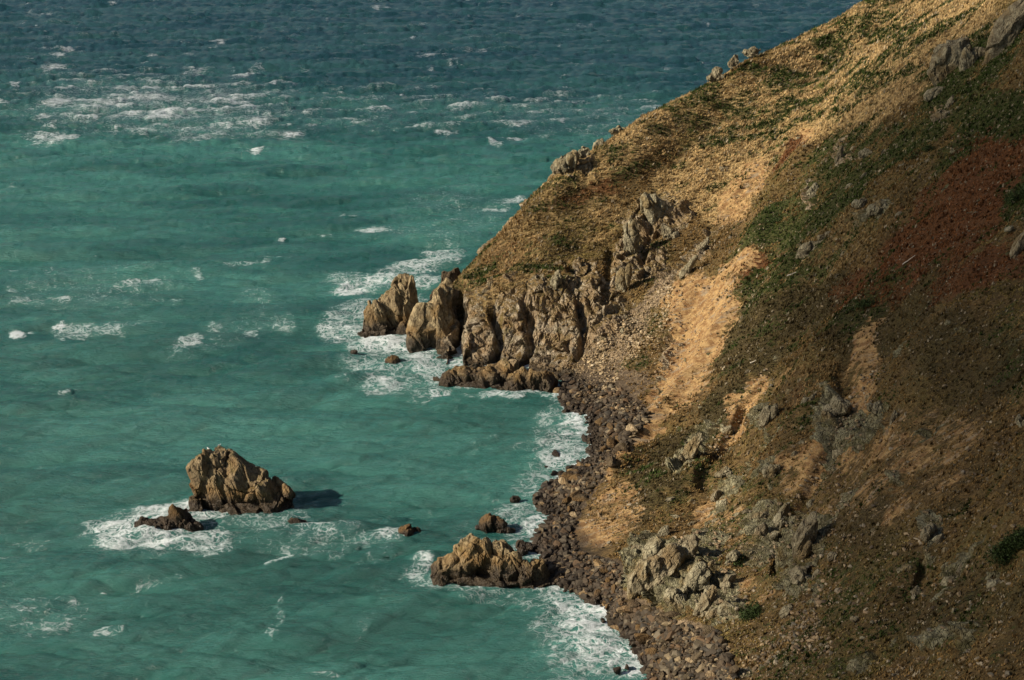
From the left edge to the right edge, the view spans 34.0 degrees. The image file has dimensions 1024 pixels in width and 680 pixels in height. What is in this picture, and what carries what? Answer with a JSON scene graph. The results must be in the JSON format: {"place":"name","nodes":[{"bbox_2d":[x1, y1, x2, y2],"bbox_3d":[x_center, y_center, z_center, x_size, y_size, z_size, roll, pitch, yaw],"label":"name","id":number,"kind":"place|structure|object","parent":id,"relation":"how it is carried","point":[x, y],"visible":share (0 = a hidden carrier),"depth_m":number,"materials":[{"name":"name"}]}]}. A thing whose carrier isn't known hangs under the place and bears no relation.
{"place":"outdoors","nodes":[
{"label":"outdoors","id":0,"kind":"place"},
{"bbox_2d":[0,0,861,679],"bbox_3d":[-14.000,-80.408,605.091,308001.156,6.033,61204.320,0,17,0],"label":"sea","id":1,"kind":"structure","parent":0,"point":[222,222],"depth_m":360.18,"materials":[{"name":"liquid"}]},
{"bbox_2d":[134,504,203,531],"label":"islet rock","id":2,"kind":"object","parent":1,"relation":"in","point":[177,517],"visible":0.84,"depth_m":248.65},
{"bbox_2d":[186,446,295,514],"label":"sea stack","id":3,"kind":"object","parent":1,"relation":"in","point":[229,481],"visible":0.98,"depth_m":254.49,"materials":[{"name":"stone"}]},
{"bbox_2d":[288,517,306,523],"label":"skerry","id":4,"kind":"structure","parent":1,"relation":"in","point":[291,520],"depth_m":250.78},
{"bbox_2d":[385,355,400,363],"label":"wave rock","id":5,"kind":"object","parent":1,"relation":"in","point":[393,359],"visible":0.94,"depth_m":323.63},
{"bbox_2d":[398,524,420,536],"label":"skerry","id":6,"kind":"structure","parent":1,"relation":"in","point":[407,530],"depth_m":245.46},
{"bbox_2d":[475,513,515,533],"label":"skerry","id":7,"kind":"structure","parent":1,"relation":"in","point":[489,522],"depth_m":248.43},
{"bbox_2d":[510,495,520,502],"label":"skerry","id":8,"kind":"structure","parent":1,"relation":"in","point":[515,499],"depth_m":259.82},
{"bbox_2d":[517,546,527,555],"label":"skerry","id":9,"kind":"structure","parent":1,"relation":"in","point":[522,550],"depth_m":240.04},
{"bbox_2d":[515,540,538,551],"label":"skerry","id":10,"kind":"structure","parent":1,"relation":"in","point":[530,546],"depth_m":241.89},
{"bbox_2d":[428,0,1023,679],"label":"headland","id":11,"kind":"structure","parent":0,"point":[570,318],"depth_m":252.85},
{"bbox_2d":[357,273,418,337],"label":"rock pinnacle","id":12,"kind":"object","parent":11,"relation":"on","point":[388,312],"visible":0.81,"depth_m":344.53,"materials":[{"name":"stone"}]},
{"bbox_2d":[406,277,453,352],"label":"rock buttress","id":13,"kind":"object","parent":11,"relation":"on","point":[430,323],"visible":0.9,"depth_m":334.80,"materials":[{"name":"stone"}]},
{"bbox_2d":[430,267,460,298],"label":"rock spur","id":14,"kind":"structure","parent":11,"relation":"on","point":[453,274],"depth_m":351.19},
{"bbox_2d":[439,358,513,388],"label":"rock ledge","id":15,"kind":"object","parent":11,"relation":"on","point":[495,375],"visible":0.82,"depth_m":312.67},
{"bbox_2d":[430,533,549,588],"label":"rock knoll","id":16,"kind":"structure","parent":11,"relation":"on","point":[471,559],"depth_m":230.72,"materials":[{"name":"stone"}]},
{"bbox_2d":[509,359,518,370],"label":"ledge boulder","id":17,"kind":"object","parent":11,"relation":"on","point":[514,363],"visible":0.55,"depth_m":321.20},
{"bbox_2d":[502,366,558,391],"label":"rock ledge","id":18,"kind":"object","parent":11,"relation":"on","point":[522,377],"visible":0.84,"depth_m":310.54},
{"bbox_2d":[550,270,562,289],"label":"rock outcrop","id":19,"kind":"object","parent":11,"relation":"on","point":[556,280],"visible":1,"depth_m":326.92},
{"bbox_2d":[550,149,579,174],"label":"rock outcrop","id":20,"kind":"object","parent":11,"relation":"on","point":[565,163],"visible":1,"depth_m":352.51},
{"bbox_2d":[572,494,587,501],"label":"beach boulder","id":21,"kind":"object","parent":11,"relation":"on","point":[581,497],"visible":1,"depth_m":254.01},
{"bbox_2d":[578,146,590,157],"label":"rock outcrop","id":22,"kind":"object","parent":11,"relation":"on","point":[583,151],"visible":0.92,"depth_m":355.17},
{"bbox_2d":[576,162,592,173],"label":"rock outcrop","id":23,"kind":"object","parent":11,"relation":"on","point":[588,166],"visible":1,"depth_m":353.53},
{"bbox_2d":[585,598,599,604],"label":"beach boulder","id":24,"kind":"object","parent":11,"relation":"on","point":[592,601],"visible":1,"depth_m":224.95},
{"bbox_2d":[593,138,603,148],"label":"rock outcrop","id":25,"kind":"object","parent":11,"relation":"on","point":[598,142],"visible":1,"depth_m":360.16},
{"bbox_2d":[606,456,616,467],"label":"beach boulder","id":26,"kind":"object","parent":11,"relation":"on","point":[611,461],"visible":1,"depth_m":259.30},
{"bbox_2d":[578,479,646,547],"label":"rubble","id":27,"kind":"object","parent":11,"relation":"on","point":[603,518],"visible":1,"depth_m":245.84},
{"bbox_2d":[609,125,622,134],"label":"rock outcrop","id":28,"kind":"object","parent":11,"relation":"on","point":[617,129],"visible":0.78,"depth_m":364.26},
{"bbox_2d":[569,282,675,409],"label":"scree","id":29,"kind":"structure","parent":11,"relation":"on","point":[605,353],"depth_m":315.23,"materials":[{"name":"gravel"}]},
{"bbox_2d":[615,264,631,292],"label":"rock outcrop","id":30,"kind":"object","parent":11,"relation":"on","point":[623,279],"visible":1,"depth_m":326.63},
{"bbox_2d":[623,219,639,254],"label":"rock outcrop","id":31,"kind":"object","parent":11,"relation":"on","point":[631,238],"visible":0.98,"depth_m":333.63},
{"bbox_2d":[626,424,638,432],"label":"beach boulder","id":32,"kind":"object","parent":11,"relation":"on","point":[631,427],"visible":1,"depth_m":267.40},
{"bbox_2d":[530,377,737,679],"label":"beach cobbles","id":33,"kind":"object","parent":11,"relation":"on","point":[708,644],"visible":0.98,"depth_m":232.88,"materials":[{"name":"stone"}]},
{"bbox_2d":[558,477,568,484],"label":"beach boulder","id":34,"kind":"object","parent":33,"relation":"on","point":[562,480],"visible":0.98,"depth_m":261.56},
{"bbox_2d":[592,589,601,600],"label":"beach boulder","id":35,"kind":"object","parent":33,"relation":"on","point":[597,592],"visible":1,"depth_m":225.71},
{"bbox_2d":[606,437,616,448],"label":"beach boulder","id":36,"kind":"object","parent":33,"relation":"on","point":[611,443],"visible":0.95,"depth_m":278.11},
{"bbox_2d":[614,442,630,451],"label":"beach boulder","id":37,"kind":"object","parent":33,"relation":"on","point":[622,446],"visible":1,"depth_m":264.18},
{"bbox_2d":[628,599,640,607],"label":"beach boulder","id":38,"kind":"object","parent":33,"relation":"on","point":[632,603],"visible":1,"depth_m":216.79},
{"bbox_2d":[644,647,658,654],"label":"beach boulder","id":39,"kind":"object","parent":33,"relation":"on","point":[651,650],"visible":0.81,"depth_m":208.11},
{"bbox_2d":[691,652,702,662],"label":"beach boulder","id":40,"kind":"object","parent":33,"relation":"on","point":[695,657],"visible":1,"depth_m":195.79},
{"bbox_2d":[702,625,714,633],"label":"beach boulder","id":41,"kind":"object","parent":33,"relation":"on","point":[706,629],"visible":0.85,"depth_m":198.91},
{"bbox_2d":[627,558,650,599],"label":"rock outcrop","id":42,"kind":"object","parent":11,"relation":"on","point":[638,577],"visible":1,"depth_m":217.20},
{"bbox_2d":[634,633,651,643],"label":"beach boulder","id":43,"kind":"object","parent":11,"relation":"on","point":[641,638],"visible":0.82,"depth_m":211.47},
{"bbox_2d":[640,192,667,225],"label":"rock outcrop","id":44,"kind":"object","parent":11,"relation":"on","point":[653,207],"visible":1,"depth_m":343.54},
{"bbox_2d":[643,536,664,559],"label":"rock outcrop","id":45,"kind":"object","parent":11,"relation":"on","point":[654,546],"visible":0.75,"depth_m":222.08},
{"bbox_2d":[655,616,667,623],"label":"beach boulder","id":46,"kind":"object","parent":11,"relation":"on","point":[660,619],"visible":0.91,"depth_m":211.37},
{"bbox_2d":[657,525,668,536],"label":"loose rock","id":47,"kind":"object","parent":11,"relation":"on","point":[663,531],"visible":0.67,"depth_m":236.07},
{"bbox_2d":[644,542,685,591],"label":"rock outcrop","id":48,"kind":"object","parent":11,"relation":"on","point":[669,559],"visible":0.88,"depth_m":216.58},
{"bbox_2d":[661,223,679,238],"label":"rock outcrop","id":49,"kind":"object","parent":11,"relation":"on","point":[667,231],"visible":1,"depth_m":337.16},
{"bbox_2d":[663,611,681,617],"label":"beach boulder","id":50,"kind":"object","parent":11,"relation":"on","point":[670,614],"visible":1,"depth_m":210.87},
{"bbox_2d":[663,585,688,609],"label":"rock outcrop","id":51,"kind":"object","parent":11,"relation":"on","point":[677,596],"visible":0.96,"depth_m":212.39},
{"bbox_2d":[679,255,697,277],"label":"rock outcrop","id":52,"kind":"object","parent":11,"relation":"on","point":[687,267],"visible":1,"depth_m":320.17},
{"bbox_2d":[678,534,699,558],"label":"rock outcrop","id":53,"kind":"object","parent":11,"relation":"on","point":[689,544],"visible":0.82,"depth_m":217.91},
{"bbox_2d":[678,432,702,461],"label":"rock outcrop","id":54,"kind":"object","parent":11,"relation":"on","point":[691,448],"visible":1,"depth_m":252.30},
{"bbox_2d":[652,275,734,407],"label":"rubble","id":55,"kind":"object","parent":11,"relation":"on","point":[679,344],"visible":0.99,"depth_m":307.69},
{"bbox_2d":[683,562,710,592],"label":"rock outcrop","id":56,"kind":"object","parent":11,"relation":"on","point":[698,576],"visible":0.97,"depth_m":212.90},
{"bbox_2d":[696,237,710,251],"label":"rock outcrop","id":57,"kind":"object","parent":11,"relation":"on","point":[703,245],"visible":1,"depth_m":328.83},
{"bbox_2d":[693,584,720,615],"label":"rock outcrop","id":58,"kind":"object","parent":11,"relation":"on","point":[709,595],"visible":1,"depth_m":206.71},
{"bbox_2d":[705,608,716,619],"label":"loose rock","id":59,"kind":"object","parent":11,"relation":"on","point":[712,613],"visible":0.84,"depth_m":205.32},
{"bbox_2d":[706,67,724,81],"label":"rock outcrop","id":60,"kind":"object","parent":11,"relation":"on","point":[716,74],"visible":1,"depth_m":369.30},
{"bbox_2d":[710,489,721,501],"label":"rock outcrop","id":61,"kind":"object","parent":11,"relation":"on","point":[716,494],"visible":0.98,"depth_m":241.87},
{"bbox_2d":[715,498,727,507],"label":"loose rock","id":62,"kind":"object","parent":11,"relation":"on","point":[723,501],"visible":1,"depth_m":232.61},
{"bbox_2d":[714,466,732,477],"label":"rock outcrop","id":63,"kind":"object","parent":11,"relation":"on","point":[724,471],"visible":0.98,"depth_m":245.25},
{"bbox_2d":[717,601,733,616],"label":"loose rock","id":64,"kind":"object","parent":11,"relation":"on","point":[723,610],"visible":1,"depth_m":200.52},
{"bbox_2d":[720,581,730,587],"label":"loose rock","id":65,"kind":"object","parent":11,"relation":"on","point":[726,584],"visible":1,"depth_m":212.20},
{"bbox_2d":[720,425,732,434],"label":"rock outcrop","id":66,"kind":"object","parent":11,"relation":"on","point":[727,430],"visible":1,"depth_m":259.18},
{"bbox_2d":[722,573,736,592],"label":"loose rock","id":67,"kind":"object","parent":11,"relation":"on","point":[731,578],"visible":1,"depth_m":212.51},
{"bbox_2d":[726,549,739,561],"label":"rock outcrop","id":68,"kind":"object","parent":11,"relation":"on","point":[733,555],"visible":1,"depth_m":215.74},
{"bbox_2d":[727,54,738,68],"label":"rock outcrop","id":69,"kind":"object","parent":11,"relation":"on","point":[733,62],"visible":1,"depth_m":371.39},
{"bbox_2d":[729,665,739,673],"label":"beach boulder","id":70,"kind":"object","parent":11,"relation":"on","point":[734,669],"visible":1,"depth_m":183.07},
{"bbox_2d":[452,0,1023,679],"bbox_3d":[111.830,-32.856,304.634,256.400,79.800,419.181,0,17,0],"label":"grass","id":71,"kind":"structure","parent":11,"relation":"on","point":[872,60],"depth_m":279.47,"materials":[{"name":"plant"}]},
{"bbox_2d":[730,554,745,568],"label":"shrub","id":72,"kind":"object","parent":11,"relation":"on","point":[736,562],"visible":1,"depth_m":215.66,"materials":[{"name":"green plant"}]},
{"bbox_2d":[702,366,774,460],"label":"rubble","id":73,"kind":"object","parent":11,"relation":"on","point":[761,375],"visible":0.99,"depth_m":260.65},
{"bbox_2d":[718,160,768,242],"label":"rubble","id":74,"kind":"object","parent":11,"relation":"on","point":[729,237],"visible":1,"depth_m":337.51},
{"bbox_2d":[737,600,764,622],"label":"shrub","id":75,"kind":"object","parent":11,"relation":"on","point":[750,611],"visible":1,"depth_m":197.54,"materials":[{"name":"green plant"}]},
{"bbox_2d":[742,46,760,57],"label":"rock outcrop","id":76,"kind":"object","parent":11,"relation":"on","point":[752,51],"visible":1,"depth_m":375.13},
{"bbox_2d":[754,522,767,535],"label":"rock outcrop","id":77,"kind":"object","parent":11,"relation":"on","point":[761,529],"visible":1,"depth_m":218.83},
{"bbox_2d":[673,475,851,636],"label":"rubble","id":78,"kind":"object","parent":11,"relation":"on","point":[817,601],"visible":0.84,"depth_m":209.15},
{"bbox_2d":[759,509,769,518],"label":"loose rock","id":79,"kind":"object","parent":11,"relation":"on","point":[764,514],"visible":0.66,"depth_m":224.19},
{"bbox_2d":[758,403,777,426],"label":"rock outcrop","id":80,"kind":"object","parent":11,"relation":"on","point":[768,413],"visible":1,"depth_m":246.43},
{"bbox_2d":[762,464,780,477],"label":"rock outcrop","id":81,"kind":"object","parent":11,"relation":"on","point":[771,470],"visible":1,"depth_m":229.13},
{"bbox_2d":[764,211,782,222],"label":"shrub","id":82,"kind":"object","parent":11,"relation":"on","point":[775,219],"visible":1,"depth_m":317.64,"materials":[{"name":"green plant"}]},
{"bbox_2d":[769,531,778,540],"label":"loose rock","id":83,"kind":"object","parent":11,"relation":"on","point":[773,535],"visible":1,"depth_m":217.35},
{"bbox_2d":[772,502,790,528],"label":"rock outcrop","id":84,"kind":"object","parent":11,"relation":"on","point":[784,511],"visible":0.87,"depth_m":220.09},
{"bbox_2d":[738,602,833,678],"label":"rubble","id":85,"kind":"object","parent":11,"relation":"on","point":[797,647],"visible":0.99,"depth_m":183.33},
{"bbox_2d":[779,603,792,618],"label":"rock outcrop","id":86,"kind":"object","parent":11,"relation":"on","point":[784,612],"visible":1,"depth_m":193.77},
{"bbox_2d":[788,565,807,584],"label":"rock outcrop","id":87,"kind":"object","parent":11,"relation":"on","point":[797,574],"visible":1,"depth_m":195.99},
{"bbox_2d":[791,511,817,559],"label":"rock outcrop","id":88,"kind":"object","parent":11,"relation":"on","point":[804,537],"visible":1,"depth_m":199.63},
{"bbox_2d":[795,240,818,258],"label":"rock outcrop","id":89,"kind":"object","parent":11,"relation":"on","point":[806,248],"visible":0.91,"depth_m":291.77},
{"bbox_2d":[805,182,818,197],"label":"rock outcrop","id":90,"kind":"object","parent":11,"relation":"on","point":[811,191],"visible":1,"depth_m":315.75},
{"bbox_2d":[827,552,836,560],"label":"rock outcrop","id":91,"kind":"object","parent":11,"relation":"on","point":[831,556],"visible":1,"depth_m":193.23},
{"bbox_2d":[821,395,852,419],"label":"rock outcrop","id":92,"kind":"object","parent":11,"relation":"on","point":[837,405],"visible":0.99,"depth_m":233.26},
{"bbox_2d":[832,449,842,458],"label":"loose rock","id":93,"kind":"object","parent":11,"relation":"on","point":[835,453],"visible":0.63,"depth_m":224.40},
{"bbox_2d":[835,145,843,163],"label":"rock outcrop","id":94,"kind":"object","parent":11,"relation":"on","point":[840,151],"visible":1,"depth_m":314.77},
{"bbox_2d":[799,330,889,501],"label":"rubble","id":95,"kind":"object","parent":11,"relation":"on","point":[841,424],"visible":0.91,"depth_m":230.34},
{"bbox_2d":[851,197,866,208],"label":"rock outcrop","id":96,"kind":"object","parent":11,"relation":"on","point":[859,203],"visible":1,"depth_m":284.14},
{"bbox_2d":[846,297,874,311],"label":"shrub","id":97,"kind":"object","parent":11,"relation":"on","point":[863,302],"visible":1,"depth_m":252.44,"materials":[{"name":"green plant"}]},
{"bbox_2d":[858,148,872,157],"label":"rock outcrop","id":98,"kind":"object","parent":11,"relation":"on","point":[863,152],"visible":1,"depth_m":307.25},
{"bbox_2d":[866,400,881,416],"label":"rock outcrop","id":99,"kind":"object","parent":11,"relation":"on","point":[873,408],"visible":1,"depth_m":215.46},
{"bbox_2d":[866,199,886,216],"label":"rock outcrop","id":100,"kind":"object","parent":11,"relation":"on","point":[877,207],"visible":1,"depth_m":274.50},
{"bbox_2d":[752,388,1016,678],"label":"rubble","id":101,"kind":"object","parent":11,"relation":"on","point":[990,674],"visible":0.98,"depth_m":179.65,"materials":[{"name":"stone"}]},
{"bbox_2d":[890,410,897,424],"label":"rock outcrop","id":102,"kind":"object","parent":11,"relation":"on","point":[894,416],"visible":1,"depth_m":208.61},
{"bbox_2d":[896,563,912,572],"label":"loose rock","id":103,"kind":"object","parent":11,"relation":"on","point":[907,567],"visible":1,"depth_m":177.14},
{"bbox_2d":[910,585,920,599],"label":"rock outcrop","id":104,"kind":"object","parent":11,"relation":"on","point":[915,591],"visible":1,"depth_m":174.07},
{"bbox_2d":[905,144,935,159],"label":"shrub","id":105,"kind":"object","parent":11,"relation":"on","point":[926,147],"visible":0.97,"depth_m":285.81,"materials":[{"name":"green plant"}]},
{"bbox_2d":[920,522,937,542],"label":"rock outcrop","id":106,"kind":"object","parent":11,"relation":"on","point":[928,531],"visible":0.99,"depth_m":178.56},
{"bbox_2d":[923,86,944,101],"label":"rock outcrop","id":107,"kind":"object","parent":11,"relation":"on","point":[930,94],"visible":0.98,"depth_m":303.93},
{"bbox_2d":[935,534,944,543],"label":"loose rock","id":108,"kind":"object","parent":11,"relation":"on","point":[939,539],"visible":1,"depth_m":177.41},
{"bbox_2d":[930,109,951,121],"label":"rock outcrop","id":109,"kind":"object","parent":11,"relation":"on","point":[940,114],"visible":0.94,"depth_m":292.35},
{"bbox_2d":[941,575,956,585],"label":"loose rock","id":110,"kind":"object","parent":11,"relation":"on","point":[944,581],"visible":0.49,"depth_m":170.48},
{"bbox_2d":[944,96,953,107],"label":"rock outcrop","id":111,"kind":"object","parent":11,"relation":"on","point":[950,101],"visible":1,"depth_m":293.28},
{"bbox_2d":[927,36,971,85],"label":"rock outcrop","id":112,"kind":"object","parent":11,"relation":"on","point":[945,60],"visible":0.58,"depth_m":307.19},
{"bbox_2d":[958,44,978,71],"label":"rock outcrop","id":113,"kind":"object","parent":11,"relation":"on","point":[969,56],"visible":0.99,"depth_m":301.35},
{"bbox_2d":[978,47,984,56],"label":"rock outcrop","id":114,"kind":"object","parent":11,"relation":"on","point":[981,51],"visible":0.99,"depth_m":301.10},
{"bbox_2d":[986,578,1002,589],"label":"rock outcrop","id":115,"kind":"object","parent":11,"relation":"on","point":[991,583],"visible":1,"depth_m":157.15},
{"bbox_2d":[983,0,1023,64],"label":"rock outcrop","id":116,"kind":"object","parent":11,"relation":"on","point":[1007,28],"visible":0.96,"depth_m":296.59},
{"bbox_2d":[984,524,1023,567],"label":"shrub","id":117,"kind":"object","parent":11,"relation":"on","point":[1005,547],"visible":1,"depth_m":162.30,"materials":[{"name":"green plant"}]},
{"bbox_2d":[1001,184,1023,204],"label":"shrub","id":118,"kind":"object","parent":11,"relation":"on","point":[1014,195],"visible":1,"depth_m":241.02,"materials":[{"name":"green plant"}]},
{"bbox_2d":[1009,231,1023,258],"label":"rock outcrop","id":119,"kind":"object","parent":11,"relation":"on","point":[1017,245],"visible":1,"depth_m":222.48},
{"bbox_2d":[1015,414,1023,427],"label":"rock outcrop","id":120,"kind":"object","parent":11,"relation":"on","point":[1019,420],"visible":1,"depth_m":186.93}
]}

